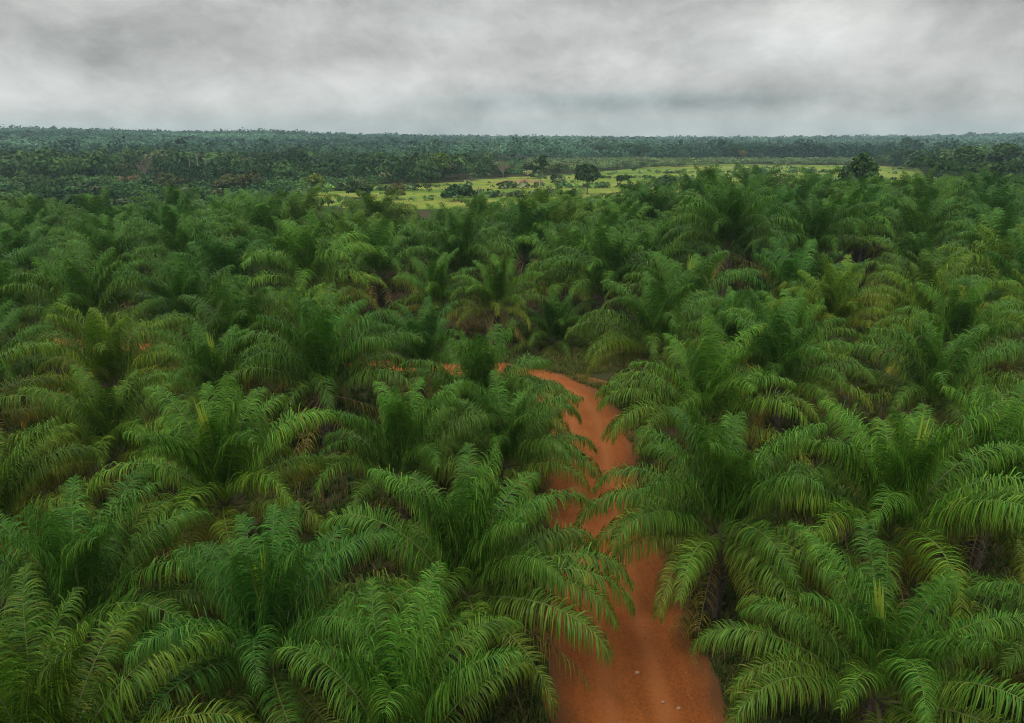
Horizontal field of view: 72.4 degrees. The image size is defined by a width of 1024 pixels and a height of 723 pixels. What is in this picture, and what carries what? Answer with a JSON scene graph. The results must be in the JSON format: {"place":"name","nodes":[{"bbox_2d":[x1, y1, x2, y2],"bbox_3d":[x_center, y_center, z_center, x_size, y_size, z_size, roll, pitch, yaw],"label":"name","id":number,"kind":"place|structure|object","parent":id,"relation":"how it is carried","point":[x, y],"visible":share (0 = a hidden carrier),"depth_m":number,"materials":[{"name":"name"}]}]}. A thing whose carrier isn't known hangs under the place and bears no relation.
{"place":"outdoors","nodes":[
{"label":"outdoors","id":0,"kind":"place"},
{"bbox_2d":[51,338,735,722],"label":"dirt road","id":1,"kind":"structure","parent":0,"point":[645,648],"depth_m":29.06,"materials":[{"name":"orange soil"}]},
{"bbox_2d":[0,155,1023,722],"bbox_3d":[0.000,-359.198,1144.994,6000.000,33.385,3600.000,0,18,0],"label":"ground","id":2,"kind":"structure","parent":0,"point":[600,375],"depth_m":42.67,"materials":[{"name":"green plant"}]},
{"bbox_2d":[0,221,73,304],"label":"oil palm","id":3,"kind":"object","parent":2,"relation":"on","point":[18,241],"visible":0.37,"depth_m":82.15,"materials":[{"name":"green plant"}]},
{"bbox_2d":[0,338,75,463],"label":"oil palm","id":4,"kind":"object","parent":2,"relation":"on","point":[35,407],"visible":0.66,"depth_m":37.31,"materials":[{"name":"green plant"}]},
{"bbox_2d":[0,241,76,353],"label":"oil palm","id":5,"kind":"object","parent":2,"relation":"on","point":[14,257],"visible":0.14,"depth_m":63.49,"materials":[{"name":"green plant"}]},
{"bbox_2d":[0,299,77,449],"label":"oil palm","id":6,"kind":"object","parent":2,"relation":"on","point":[34,362],"visible":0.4,"depth_m":46.76,"materials":[{"name":"green plant"}]},
{"bbox_2d":[0,207,77,286],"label":"oil palm","id":7,"kind":"object","parent":2,"relation":"on","point":[16,224],"visible":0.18,"depth_m":99.87,"materials":[{"name":"green plant"}]},
{"bbox_2d":[0,262,81,378],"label":"oil palm","id":8,"kind":"object","parent":2,"relation":"on","point":[19,302],"visible":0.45,"depth_m":56.39,"materials":[{"name":"green plant"}]},
{"bbox_2d":[0,196,85,254],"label":"oil palm","id":9,"kind":"object","parent":2,"relation":"on","point":[35,209],"visible":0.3,"depth_m":108.69,"materials":[{"name":"green plant"}]},
{"bbox_2d":[0,416,128,617],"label":"oil palm","id":10,"kind":"object","parent":2,"relation":"on","point":[17,486],"visible":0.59,"depth_m":29.90,"materials":[{"name":"green plant"}]},
{"bbox_2d":[0,240,170,390],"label":"oil palm","id":11,"kind":"object","parent":2,"relation":"on","point":[72,292],"visible":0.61,"depth_m":54.19,"materials":[{"name":"green plant"}]},
{"bbox_2d":[50,184,142,247],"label":"oil palm","id":12,"kind":"object","parent":2,"relation":"on","point":[90,200],"visible":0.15,"depth_m":117.05,"materials":[{"name":"green plant"}]},
{"bbox_2d":[1,364,195,539],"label":"oil palm","id":13,"kind":"object","parent":2,"relation":"on","point":[105,422],"visible":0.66,"depth_m":35.95,"materials":[{"name":"green plant"}]},
{"bbox_2d":[43,207,154,295],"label":"oil palm","id":14,"kind":"object","parent":2,"relation":"on","point":[105,226],"visible":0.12,"depth_m":90.79,"materials":[{"name":"green plant"}]},
{"bbox_2d":[4,300,196,455],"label":"oil palm","id":15,"kind":"object","parent":2,"relation":"on","point":[104,365],"visible":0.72,"depth_m":44.56,"materials":[{"name":"green plant"}]},
{"bbox_2d":[47,210,155,286],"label":"oil palm","id":16,"kind":"object","parent":2,"relation":"on","point":[84,220],"visible":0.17,"depth_m":97.12,"materials":[{"name":"green plant"}]},
{"bbox_2d":[57,201,147,245],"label":"oil palm","id":17,"kind":"object","parent":2,"relation":"on","point":[96,211],"visible":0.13,"depth_m":107.90,"materials":[{"name":"green plant"}]},
{"bbox_2d":[58,222,169,310],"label":"oil palm","id":18,"kind":"object","parent":2,"relation":"on","point":[106,241],"visible":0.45,"depth_m":81.49,"materials":[{"name":"green plant"}]},
{"bbox_2d":[0,462,238,722],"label":"oil palm","id":19,"kind":"object","parent":2,"relation":"on","point":[65,562],"visible":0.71,"depth_m":23.36,"materials":[{"name":"green plant"}]},
{"bbox_2d":[0,562,261,722],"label":"oil palm","id":20,"kind":"object","parent":2,"relation":"on","point":[25,698],"visible":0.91,"depth_m":17.89,"materials":[{"name":"green plant"}]},
{"bbox_2d":[127,182,211,220],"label":"oil palm","id":21,"kind":"object","parent":2,"relation":"on","point":[173,197],"visible":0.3,"depth_m":117.15,"materials":[{"name":"green plant"}]},
{"bbox_2d":[115,192,228,276],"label":"oil palm","id":22,"kind":"object","parent":2,"relation":"on","point":[181,202],"visible":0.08,"depth_m":98.05,"materials":[{"name":"green plant"}]},
{"bbox_2d":[117,201,228,258],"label":"oil palm","id":23,"kind":"object","parent":2,"relation":"on","point":[171,219],"visible":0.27,"depth_m":89.91,"materials":[{"name":"green plant"}]},
{"bbox_2d":[108,250,258,387],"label":"oil palm","id":24,"kind":"object","parent":2,"relation":"on","point":[175,288],"visible":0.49,"depth_m":54.81,"materials":[{"name":"green plant"}]},
{"bbox_2d":[125,214,251,304],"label":"oil palm","id":25,"kind":"object","parent":2,"relation":"on","point":[185,237],"visible":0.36,"depth_m":81.05,"materials":[{"name":"green plant"}]},
{"bbox_2d":[81,371,339,622],"bbox_3d":[-12.720,5.951,30.792,10.567,10.776,11.378,0,18,0],"label":"oil palm","id":26,"kind":"object","parent":2,"relation":"on","point":[210,475],"visible":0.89,"depth_m":30.08,"materials":[{"name":"green plant"}]},
{"bbox_2d":[131,322,302,471],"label":"oil palm","id":27,"kind":"object","parent":2,"relation":"on","point":[212,366],"visible":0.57,"depth_m":42.35,"materials":[{"name":"green plant"}]},
{"bbox_2d":[155,227,287,331],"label":"oil palm","id":28,"kind":"object","parent":2,"relation":"on","point":[217,254],"visible":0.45,"depth_m":73.28,"materials":[{"name":"green plant"}]},
{"bbox_2d":[149,271,305,418],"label":"oil palm","id":29,"kind":"object","parent":2,"relation":"on","point":[239,315],"visible":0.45,"depth_m":48.86,"materials":[{"name":"green plant"}]},
{"bbox_2d":[207,191,302,275],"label":"oil palm","id":30,"kind":"object","parent":2,"relation":"on","point":[229,215],"visible":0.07,"depth_m":98.84,"materials":[{"name":"green plant"}]},
{"bbox_2d":[100,498,423,722],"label":"oil palm","id":31,"kind":"object","parent":2,"relation":"on","point":[261,594],"visible":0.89,"depth_m":21.32,"materials":[{"name":"green plant"}]},
{"bbox_2d":[212,188,323,305],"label":"oil palm","id":32,"kind":"object","parent":2,"relation":"on","point":[264,213],"visible":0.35,"depth_m":88.65,"materials":[{"name":"green plant"}]},
{"bbox_2d":[234,216,344,304],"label":"oil palm","id":33,"kind":"object","parent":2,"relation":"on","point":[266,233],"visible":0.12,"depth_m":82.06,"materials":[{"name":"green plant"}]},
{"bbox_2d":[263,182,339,269],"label":"oil palm","id":34,"kind":"object","parent":2,"relation":"on","point":[306,202],"visible":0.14,"depth_m":107.63,"materials":[{"name":"green plant"}]},
{"bbox_2d":[236,285,379,427],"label":"oil palm","id":35,"kind":"object","parent":2,"relation":"on","point":[289,305],"visible":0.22,"depth_m":48.51,"materials":[{"name":"green plant"}]},
{"bbox_2d":[237,205,387,318],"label":"oil palm","id":36,"kind":"object","parent":2,"relation":"on","point":[305,254],"visible":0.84,"depth_m":72.05,"materials":[{"name":"green plant"}]},
{"bbox_2d":[218,282,424,488],"bbox_3d":[-11.232,1.506,42.352,12.092,12.233,11.469,0,18,0],"label":"oil palm","id":37,"kind":"object","parent":2,"relation":"on","point":[323,360],"visible":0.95,"depth_m":41.24,"materials":[{"name":"green plant"}]},
{"bbox_2d":[310,208,398,299],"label":"oil palm","id":38,"kind":"object","parent":2,"relation":"on","point":[340,229],"visible":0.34,"depth_m":90.11,"materials":[{"name":"green plant"}]},
{"bbox_2d":[318,214,439,320],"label":"oil palm","id":39,"kind":"object","parent":2,"relation":"on","point":[381,259],"visible":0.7,"depth_m":80.40,"materials":[{"name":"green plant"}]},
{"bbox_2d":[336,187,421,226],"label":"oil palm","id":40,"kind":"object","parent":2,"relation":"on","point":[384,208],"visible":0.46,"depth_m":107.19,"materials":[{"name":"green plant"}]},
{"bbox_2d":[259,560,538,722],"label":"oil palm","id":41,"kind":"object","parent":2,"relation":"on","point":[392,689],"visible":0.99,"depth_m":18.63,"materials":[{"name":"green plant"}]},
{"bbox_2d":[305,376,507,573],"bbox_3d":[-5.298,5.857,34.771,10.196,10.297,10.196,0,18,0],"label":"oil palm","id":42,"kind":"object","parent":2,"relation":"on","point":[400,437],"visible":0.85,"depth_m":33.69,"materials":[{"name":"green plant"}]},
{"bbox_2d":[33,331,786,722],"bbox_3d":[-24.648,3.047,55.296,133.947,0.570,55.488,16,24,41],"label":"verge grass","id":43,"kind":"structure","parent":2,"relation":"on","point":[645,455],"depth_m":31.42,"materials":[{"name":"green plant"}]},
{"bbox_2d":[353,295,487,404],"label":"oil palm","id":44,"kind":"object","parent":2,"relation":"on","point":[427,330],"visible":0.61,"depth_m":51.52,"materials":[{"name":"green plant"}]},
{"bbox_2d":[385,247,485,342],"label":"oil palm","id":45,"kind":"object","parent":2,"relation":"on","point":[435,287],"visible":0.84,"depth_m":69.45,"materials":[{"name":"green plant"}]},
{"bbox_2d":[391,222,487,295],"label":"oil palm","id":46,"kind":"object","parent":2,"relation":"on","point":[411,242],"visible":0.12,"depth_m":89.83,"materials":[{"name":"green plant"}]},
{"bbox_2d":[405,200,518,317],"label":"oil palm","id":47,"kind":"object","parent":2,"relation":"on","point":[461,234],"visible":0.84,"depth_m":81.27,"materials":[{"name":"green plant"}]},
{"bbox_2d":[305,442,636,720],"bbox_3d":[-1.477,8.432,25.436,12.021,11.497,10.508,0,18,0],"label":"oil palm","id":48,"kind":"object","parent":2,"relation":"on","point":[467,549],"visible":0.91,"depth_m":24.30,"materials":[{"name":"green plant"}]},
{"bbox_2d":[381,318,581,484],"bbox_3d":[-1.568,3.104,43.121,11.276,11.630,10.868,7,19,21],"label":"oil palm","id":49,"kind":"object","parent":2,"relation":"on","point":[478,366],"visible":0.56,"depth_m":42.43,"materials":[{"name":"green plant"}]},
{"bbox_2d":[440,248,552,349],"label":"oil palm","id":50,"kind":"object","parent":2,"relation":"on","point":[496,284],"visible":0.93,"depth_m":68.29,"materials":[{"name":"green plant"}]},
{"bbox_2d":[0,144,1023,229],"bbox_3d":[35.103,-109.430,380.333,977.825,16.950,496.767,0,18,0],"label":"woodland","id":51,"kind":"object","parent":2,"relation":"on","point":[78,173],"visible":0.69,"depth_m":326.43,"materials":[{"name":"green plant"}]},
{"bbox_2d":[0,322,1023,722],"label":"undergrowth","id":52,"kind":"object","parent":2,"relation":"on","point":[796,706],"visible":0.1,"depth_m":35.95,"materials":[{"name":"green plant"}]},
{"bbox_2d":[0,124,1023,158],"bbox_3d":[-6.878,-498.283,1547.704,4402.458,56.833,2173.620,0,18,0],"label":"forest","id":53,"kind":"object","parent":2,"relation":"on","point":[63,139],"visible":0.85,"depth_m":827.75,"materials":[{"name":"green plant"}]},
{"bbox_2d":[421,368,602,527],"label":"oil palm","id":54,"kind":"object","parent":2,"relation":"on","point":[509,436],"visible":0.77,"depth_m":36.20,"materials":[{"name":"green plant"}]},
{"bbox_2d":[478,193,584,300],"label":"oil palm","id":55,"kind":"object","parent":2,"relation":"on","point":[527,217],"visible":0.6,"depth_m":89.86,"materials":[{"name":"green plant"}]},
{"bbox_2d":[515,197,593,281],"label":"oil palm","id":56,"kind":"object","parent":2,"relation":"on","point":[559,212],"visible":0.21,"depth_m":99.28,"materials":[{"name":"green plant"}]},
{"bbox_2d":[509,285,602,356],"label":"oil palm","id":57,"kind":"object","parent":2,"relation":"on","point":[554,325],"visible":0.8,"depth_m":69.28,"materials":[{"name":"green plant"}]},
{"bbox_2d":[507,222,622,317],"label":"oil palm","id":58,"kind":"object","parent":2,"relation":"on","point":[563,284],"visible":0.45,"depth_m":80.93,"materials":[{"name":"green plant"}]},
{"bbox_2d":[547,210,657,299],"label":"oil palm","id":59,"kind":"object","parent":2,"relation":"on","point":[602,220],"visible":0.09,"depth_m":89.37,"materials":[{"name":"green plant"}]},
{"bbox_2d":[533,216,682,348],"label":"oil palm","id":60,"kind":"object","parent":2,"relation":"on","point":[608,265],"visible":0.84,"depth_m":70.89,"materials":[{"name":"green plant"}]},
{"bbox_2d":[580,199,659,254],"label":"oil palm","id":61,"kind":"object","parent":2,"relation":"on","point":[632,213],"visible":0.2,"depth_m":98.63,"materials":[{"name":"green plant"}]},
{"bbox_2d":[592,219,696,314],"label":"oil palm","id":62,"kind":"object","parent":2,"relation":"on","point":[650,242],"visible":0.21,"depth_m":78.97,"materials":[{"name":"green plant"}]},
{"bbox_2d":[609,180,693,271],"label":"oil palm","id":63,"kind":"object","parent":2,"relation":"on","point":[658,201],"visible":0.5,"depth_m":105.46,"materials":[{"name":"green plant"}]},
{"bbox_2d":[564,268,747,431],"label":"oil palm","id":64,"kind":"object","parent":2,"relation":"on","point":[656,320],"visible":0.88,"depth_m":50.56,"materials":[{"name":"green plant"}]},
{"bbox_2d":[627,209,722,293],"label":"oil palm","id":65,"kind":"object","parent":2,"relation":"on","point":[652,221],"visible":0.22,"depth_m":90.45,"materials":[{"name":"green plant"}]},
{"bbox_2d":[600,249,763,370],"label":"oil palm","id":66,"kind":"object","parent":2,"relation":"on","point":[698,278],"visible":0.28,"depth_m":63.25,"materials":[{"name":"green plant"}]},
{"bbox_2d":[593,303,822,490],"bbox_3d":[10.781,2.801,40.073,12.085,12.209,11.049,0,18,0],"label":"oil palm","id":67,"kind":"object","parent":2,"relation":"on","point":[710,393],"visible":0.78,"depth_m":38.60,"materials":[{"name":"green plant"}]},
{"bbox_2d":[667,168,763,269],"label":"oil palm","id":68,"kind":"object","parent":2,"relation":"on","point":[722,182],"visible":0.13,"depth_m":106.25,"materials":[{"name":"green plant"}]},
{"bbox_2d":[575,400,862,671],"bbox_3d":[8.426,6.881,28.520,11.480,11.338,10.780,0,18,0],"label":"oil palm","id":69,"kind":"object","parent":2,"relation":"on","point":[727,479],"visible":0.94,"depth_m":27.63,"materials":[{"name":"green plant"}]},
{"bbox_2d":[669,285,775,393],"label":"oil palm","id":70,"kind":"object","parent":2,"relation":"on","point":[733,331],"visible":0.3,"depth_m":55.30,"materials":[{"name":"green plant"}]},
{"bbox_2d":[659,173,804,299],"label":"oil palm","id":71,"kind":"object","parent":2,"relation":"on","point":[726,218],"visible":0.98,"depth_m":72.98,"materials":[{"name":"green plant"}]},
{"bbox_2d":[697,197,803,293],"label":"oil palm","id":72,"kind":"object","parent":2,"relation":"on","point":[748,252],"visible":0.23,"depth_m":89.77,"materials":[{"name":"green plant"}]},
{"bbox_2d":[687,289,877,464],"bbox_3d":[16.686,1.186,44.131,10.407,11.797,10.730,-2,12,1],"label":"oil palm","id":73,"kind":"object","parent":2,"relation":"on","point":[780,357],"visible":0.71,"depth_m":42.49,"materials":[{"name":"green plant"}]},
{"bbox_2d":[704,235,870,379],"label":"oil palm","id":74,"kind":"object","parent":2,"relation":"on","point":[790,270],"visible":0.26,"depth_m":63.72,"materials":[{"name":"green plant"}]},
{"bbox_2d":[713,289,863,421],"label":"oil palm","id":75,"kind":"object","parent":2,"relation":"on","point":[803,319],"visible":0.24,"depth_m":49.37,"materials":[{"name":"green plant"}]},
{"bbox_2d":[767,176,830,259],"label":"oil palm","id":76,"kind":"object","parent":2,"relation":"on","point":[802,193],"visible":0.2,"depth_m":116.71,"materials":[{"name":"green plant"}]},
{"bbox_2d":[745,194,876,295],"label":"oil palm","id":77,"kind":"object","parent":2,"relation":"on","point":[820,228],"visible":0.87,"depth_m":78.02,"materials":[{"name":"green plant"}]},
{"bbox_2d":[779,167,850,202],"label":"oil palm","id":78,"kind":"object","parent":2,"relation":"on","point":[795,180],"visible":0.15,"depth_m":124.48,"materials":[{"name":"green plant"}]},
{"bbox_2d":[761,252,896,381],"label":"oil palm","id":79,"kind":"object","parent":2,"relation":"on","point":[837,304],"visible":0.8,"depth_m":56.90,"materials":[{"name":"green plant"}]},
{"bbox_2d":[790,185,899,283],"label":"oil palm","id":80,"kind":"object","parent":2,"relation":"on","point":[860,214],"visible":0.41,"depth_m":89.54,"materials":[{"name":"green plant"}]},
{"bbox_2d":[687,514,1023,722],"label":"oil palm","id":81,"kind":"object","parent":2,"relation":"on","point":[888,652],"visible":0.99,"depth_m":20.53,"materials":[{"name":"green plant"}]},
{"bbox_2d":[836,152,879,185],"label":"broadleaf tree","id":82,"kind":"object","parent":2,"relation":"on","point":[860,165],"visible":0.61,"depth_m":162.49,"materials":[{"name":"green plant"}]},
{"bbox_2d":[819,184,910,282],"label":"oil palm","id":83,"kind":"object","parent":2,"relation":"on","point":[867,196],"visible":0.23,"depth_m":96.22,"materials":[{"name":"green plant"}]},
{"bbox_2d":[737,396,1023,668],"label":"oil palm","id":84,"kind":"object","parent":2,"relation":"on","point":[895,494],"visible":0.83,"depth_m":26.39,"materials":[{"name":"green plant"}]},
{"bbox_2d":[856,226,974,313],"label":"oil palm","id":85,"kind":"object","parent":2,"relation":"on","point":[916,245],"visible":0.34,"depth_m":81.08,"materials":[{"name":"green plant"}]},
{"bbox_2d":[857,191,978,280],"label":"oil palm","id":86,"kind":"object","parent":2,"relation":"on","point":[913,221],"visible":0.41,"depth_m":90.21,"materials":[{"name":"green plant"}]},
{"bbox_2d":[859,247,992,338],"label":"oil palm","id":87,"kind":"object","parent":2,"relation":"on","point":[907,274],"visible":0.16,"depth_m":73.04,"materials":[{"name":"green plant"}]},
{"bbox_2d":[835,311,1023,460],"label":"oil palm","id":88,"kind":"object","parent":2,"relation":"on","point":[931,369],"visible":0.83,"depth_m":41.32,"materials":[{"name":"green plant"}]},
{"bbox_2d":[880,170,986,246],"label":"oil palm","id":89,"kind":"object","parent":2,"relation":"on","point":[921,191],"visible":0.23,"depth_m":104.92,"materials":[{"name":"green plant"}]},
{"bbox_2d":[854,255,1020,362],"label":"oil palm","id":90,"kind":"object","parent":2,"relation":"on","point":[917,298],"visible":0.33,"depth_m":63.66,"materials":[{"name":"green plant"}]},
{"bbox_2d":[853,354,1023,615],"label":"oil palm","id":91,"kind":"object","parent":2,"relation":"on","point":[1001,430],"visible":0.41,"depth_m":30.95,"materials":[{"name":"green plant"}]},
{"bbox_2d":[869,274,1023,414],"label":"oil palm","id":92,"kind":"object","parent":2,"relation":"on","point":[958,315],"visible":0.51,"depth_m":50.55,"materials":[{"name":"green plant"}]},
{"bbox_2d":[905,524,1023,717],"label":"oil palm","id":93,"kind":"object","parent":2,"relation":"on","point":[988,585],"visible":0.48,"depth_m":22.11,"materials":[{"name":"green plant"}]},
{"bbox_2d":[929,207,1023,300],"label":"oil palm","id":94,"kind":"object","parent":2,"relation":"on","point":[1007,223],"visible":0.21,"depth_m":81.25,"materials":[{"name":"green plant"}]},
{"bbox_2d":[936,222,1023,331],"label":"oil palm","id":95,"kind":"object","parent":2,"relation":"on","point":[1006,249],"visible":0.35,"depth_m":72.26,"materials":[{"name":"green plant"}]},
{"bbox_2d":[937,227,1023,362],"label":"oil palm","id":96,"kind":"object","parent":2,"relation":"on","point":[995,295],"visible":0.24,"depth_m":64.39,"materials":[{"name":"green plant"}]},
{"bbox_2d":[938,203,1023,245],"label":"oil palm","id":97,"kind":"object","parent":2,"relation":"on","point":[983,211],"visible":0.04,"depth_m":92.08,"materials":[{"name":"green plant"}]},
{"bbox_2d":[945,183,1023,224],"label":"oil palm","id":98,"kind":"object","parent":2,"relation":"on","point":[993,201],"visible":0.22,"depth_m":99.01,"materials":[{"name":"green plant"}]},
{"bbox_2d":[951,304,1023,398],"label":"oil palm","id":99,"kind":"object","parent":2,"relation":"on","point":[1001,313],"visible":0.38,"depth_m":44.66,"materials":[{"name":"green plant"}]},
{"bbox_2d":[953,166,1023,241],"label":"oil palm","id":100,"kind":"object","parent":2,"relation":"on","point":[1005,180],"visible":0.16,"depth_m":115.78,"materials":[{"name":"green plant"}]},
{"bbox_2d":[974,267,1023,379],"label":"oil palm","id":101,"kind":"object","parent":2,"relation":"on","point":[1010,294],"visible":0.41,"depth_m":58.98,"materials":[{"name":"green plant"}]},
{"bbox_2d":[986,142,1023,161],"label":"broadleaf tree","id":102,"kind":"object","parent":2,"relation":"on","point":[1006,151],"visible":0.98,"depth_m":341.49,"materials":[{"name":"green plant"}]},
{"bbox_2d":[0,0,1023,137],"label":"sky","id":103,"kind":"structure","parent":0,"point":[631,68],"materials":[{"name":"grey"}]},
{"bbox_2d":[520,313,642,373],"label":"dry grass","id":104,"kind":"structure","parent":0,"point":[577,357],"depth_m":66.08,"materials":[{"name":"green plant"}]},
{"bbox_2d":[309,162,938,210],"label":"grass field","id":105,"kind":"structure","parent":0,"point":[420,202],"depth_m":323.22,"materials":[{"name":"green plant"}]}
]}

